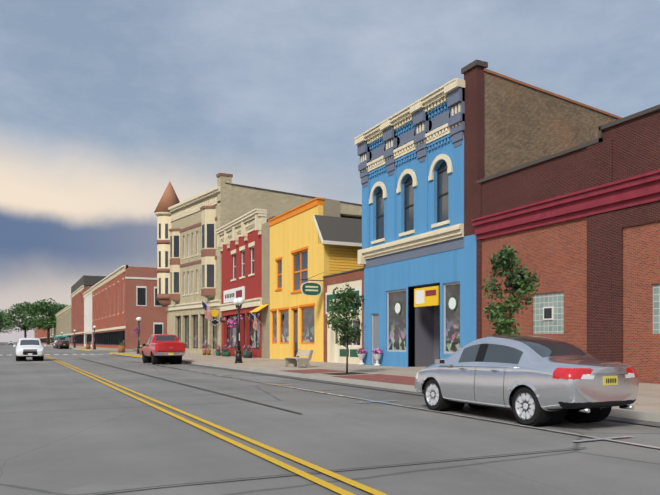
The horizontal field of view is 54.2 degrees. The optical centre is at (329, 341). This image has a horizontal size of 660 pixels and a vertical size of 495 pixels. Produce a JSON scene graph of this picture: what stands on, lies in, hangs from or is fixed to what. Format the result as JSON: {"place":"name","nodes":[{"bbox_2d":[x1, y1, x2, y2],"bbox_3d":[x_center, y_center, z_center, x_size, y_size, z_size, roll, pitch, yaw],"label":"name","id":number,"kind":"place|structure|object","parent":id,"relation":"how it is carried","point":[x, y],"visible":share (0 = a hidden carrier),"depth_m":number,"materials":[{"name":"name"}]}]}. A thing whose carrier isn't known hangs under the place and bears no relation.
{"place":"outdoors","nodes":[
{"label":"outdoors","id":0,"kind":"place"},
{"bbox_2d":[215,208,275,357],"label":"red building","id":1,"kind":"structure","parent":0,"point":[243,243],"depth_m":49.82,"materials":[{"name":"paint"}]},
{"bbox_2d":[249,311,263,330],"bbox_3d":[-5.185,-1.386,46.140,1.298,1.584,0.246,0,0,-43],"label":"flag","id":2,"kind":"object","parent":1,"relation":"attached to","point":[255,322],"visible":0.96,"depth_m":45.99,"materials":[{"name":"pink fabric"}]},
{"bbox_2d":[268,197,363,361],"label":"yellow building","id":3,"kind":"structure","parent":0,"point":[316,236],"depth_m":40.21,"materials":[{"name":"paint"}]},
{"bbox_2d":[0,342,659,494],"bbox_3d":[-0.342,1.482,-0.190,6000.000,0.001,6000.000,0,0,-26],"label":"ground","id":4,"kind":"structure","parent":0,"point":[58,440],"depth_m":9.66,"materials":[{"name":"grey asphalt"}]},
{"bbox_2d":[0,309,18,333],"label":"tree","id":5,"kind":"object","parent":4,"relation":"on","point":[4,326],"visible":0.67,"depth_m":374.34,"materials":[{"name":"green plant"}]},
{"bbox_2d":[2,301,46,337],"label":"tree","id":6,"kind":"object","parent":4,"relation":"on","point":[18,310],"visible":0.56,"depth_m":322.16,"materials":[{"name":"green plant"}]},
{"bbox_2d":[13,338,45,360],"bbox_3d":[-23.666,0.599,50.745,2.300,1.828,5.174,0,0,-26],"label":"car","id":7,"kind":"object","parent":4,"relation":"on","point":[33,348],"visible":1,"depth_m":48.91,"materials":[{"name":"white paint"}]},
{"bbox_2d":[34,328,46,343],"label":"building","id":8,"kind":"structure","parent":4,"relation":"on","point":[41,335],"depth_m":411.00,"materials":[{"name":"brick"}]},
{"bbox_2d":[21,298,66,344],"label":"tree","id":9,"kind":"object","parent":4,"relation":"on","point":[44,308],"visible":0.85,"depth_m":272.50,"materials":[{"name":"green plant"}]},
{"bbox_2d":[40,304,68,329],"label":"tree","id":10,"kind":"object","parent":4,"relation":"on","point":[50,316],"visible":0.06,"depth_m":301.70,"materials":[{"name":"green plant"}]},
{"bbox_2d":[50,312,59,343],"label":"building","id":11,"kind":"structure","parent":4,"relation":"on","point":[55,331],"depth_m":269.28,"materials":[{"name":"beige brick"}]},
{"bbox_2d":[58,340,69,348],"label":"car","id":12,"kind":"object","parent":4,"relation":"on","point":[65,344],"visible":1,"depth_m":128.59,"materials":[{"name":"grey paint"}]},
{"bbox_2d":[59,305,70,344],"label":"building","id":13,"kind":"structure","parent":4,"relation":"on","point":[65,320],"depth_m":219.98,"materials":[{"name":"beige brick"}]},
{"bbox_2d":[82,289,91,346],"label":"building","id":14,"kind":"structure","parent":4,"relation":"on","point":[87,296],"depth_m":157.24,"materials":[{"name":"white paint"}]},
{"bbox_2d":[70,275,106,345],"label":"mansard building","id":15,"kind":"structure","parent":4,"relation":"on","point":[82,285],"depth_m":176.15,"materials":[{"name":"red brick"}]},
{"bbox_2d":[90,265,166,348],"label":"brick building","id":16,"kind":"structure","parent":4,"relation":"on","point":[124,297],"depth_m":106.00,"materials":[{"name":"red brick"}]},
{"bbox_2d":[141,334,184,363],"bbox_3d":[-11.362,0.499,43.628,2.280,2.046,5.427,0,0,-26],"label":"red pickup","id":17,"kind":"object","parent":4,"relation":"on","point":[162,348],"visible":1,"depth_m":41.92,"materials":[{"name":"red paint"}]},
{"bbox_2d":[154,173,361,354],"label":"building","id":18,"kind":"structure","parent":4,"relation":"on","point":[189,266],"depth_m":62.85,"materials":[{"name":"stone"}]},
{"bbox_2d":[202,300,218,322],"bbox_3d":[-10.295,-2.550,55.970,1.844,2.131,0.329,0,0,-44],"label":"flag","id":19,"kind":"object","parent":18,"relation":"attached to","point":[206,307],"visible":0.96,"depth_m":55.68,"materials":[{"name":"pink fabric"}]},
{"bbox_2d":[210,309,219,324],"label":"corner signs","id":20,"kind":"object","parent":18,"relation":"attached to","point":[214,312],"visible":0.9,"depth_m":56.17,"materials":[{"name":"yellow metal"}]},
{"bbox_2d":[300,268,363,363],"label":"small shop building","id":21,"kind":"structure","parent":4,"relation":"on","point":[334,352],"depth_m":36.10,"materials":[{"name":"beige paint"}]},
{"bbox_2d":[18,354,659,494],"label":"road markings","id":22,"kind":"object","parent":4,"relation":"on","point":[339,490],"visible":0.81,"depth_m":10.57,"materials":[{"name":"yellow paint"}]},
{"bbox_2d":[415,335,638,426],"bbox_3d":[3.618,0.683,12.831,2.080,1.632,4.765,0,0,-26],"label":"silver sedan","id":23,"kind":"object","parent":4,"relation":"on","point":[533,381],"visible":1,"depth_m":11.52,"materials":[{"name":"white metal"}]},
{"bbox_2d":[0,343,659,421],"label":"sidewalk","id":24,"kind":"structure","parent":0,"point":[646,404],"depth_m":27.67,"materials":[{"name":"grey concrete"}]},
{"bbox_2d":[93,326,95,348],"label":"lamp post","id":25,"kind":"object","parent":24,"relation":"on","point":[94,345],"visible":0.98,"depth_m":105.71,"materials":[{"name":"black metal"}]},
{"bbox_2d":[118,343,124,352],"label":"planter","id":26,"kind":"object","parent":24,"relation":"on","point":[121,347],"visible":0.96,"depth_m":75.65,"materials":[{"name":"orange ceramic"}]},
{"bbox_2d":[133,316,141,353],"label":"lamp post","id":27,"kind":"object","parent":24,"relation":"on","point":[137,330],"visible":1,"depth_m":68.48,"materials":[{"name":"black metal"}]},
{"bbox_2d":[202,314,253,357],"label":"flower planters","id":28,"kind":"object","parent":24,"relation":"on","point":[247,353],"visible":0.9,"depth_m":52.13,"materials":[{"name":"green plant"}]},
{"bbox_2d":[227,297,243,362],"bbox_3d":[-5.666,-0.685,38.684,0.844,3.970,1.686,0,0,-26],"label":"lamp post","id":29,"kind":"object","parent":24,"relation":"on","point":[233,322],"visible":0.98,"depth_m":38.47,"materials":[{"name":"black metal"}]},
{"bbox_2d":[78,349,414,384],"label":"kerb paint","id":30,"kind":"object","parent":24,"relation":"on","point":[406,380],"visible":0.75,"depth_m":23.95,"materials":[{"name":"paint"}]},
{"bbox_2d":[284,349,312,367],"bbox_3d":[-1.569,0.838,31.942,0.880,0.880,1.650,0,0,-26],"label":"bench","id":31,"kind":"object","parent":24,"relation":"on","point":[296,359],"visible":0.92,"depth_m":31.68,"materials":[{"name":"stone"}]},
{"bbox_2d":[326,283,365,373],"bbox_3d":[0.629,-0.505,25.602,1.644,3.640,1.656,0,0,6],"label":"street tree","id":32,"kind":"object","parent":24,"relation":"on","point":[348,295],"visible":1,"depth_m":25.43,"materials":[{"name":"green plant"}]},
{"bbox_2d":[357,348,366,364],"bbox_3d":[1.624,0.750,33.027,0.515,0.885,0.536,0,0,-26],"label":"urn","id":33,"kind":"object","parent":24,"relation":"on","point":[362,352],"visible":1,"depth_m":32.93,"materials":[{"name":"white stone"}]},
{"bbox_2d":[372,348,382,365],"bbox_3d":[2.319,0.743,31.623,0.571,0.899,0.503,0,0,-26],"label":"urn","id":34,"kind":"object","parent":24,"relation":"on","point":[377,354],"visible":1,"depth_m":31.50,"materials":[{"name":"white stone"}]},
{"bbox_2d":[481,245,540,335],"bbox_3d":[4.902,-0.632,17.352,1.455,3.892,1.535,0,0,-2],"label":"street tree","id":35,"kind":"object","parent":24,"relation":"on","point":[521,281],"visible":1,"depth_m":17.10,"materials":[{"name":"green plant"}]},
{"bbox_2d":[0,0,659,341],"label":"sky","id":36,"kind":"structure","parent":0,"point":[104,104],"materials":[{"name":"blue"}]},
{"bbox_2d":[354,59,621,368],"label":"blue building","id":37,"kind":"structure","parent":0,"point":[428,161],"depth_m":27.75,"materials":[{"name":"paint"}]},
{"bbox_2d":[471,104,659,383],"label":"brick building","id":38,"kind":"structure","parent":0,"point":[578,226],"depth_m":20.21,"materials":[{"name":"red brick"}]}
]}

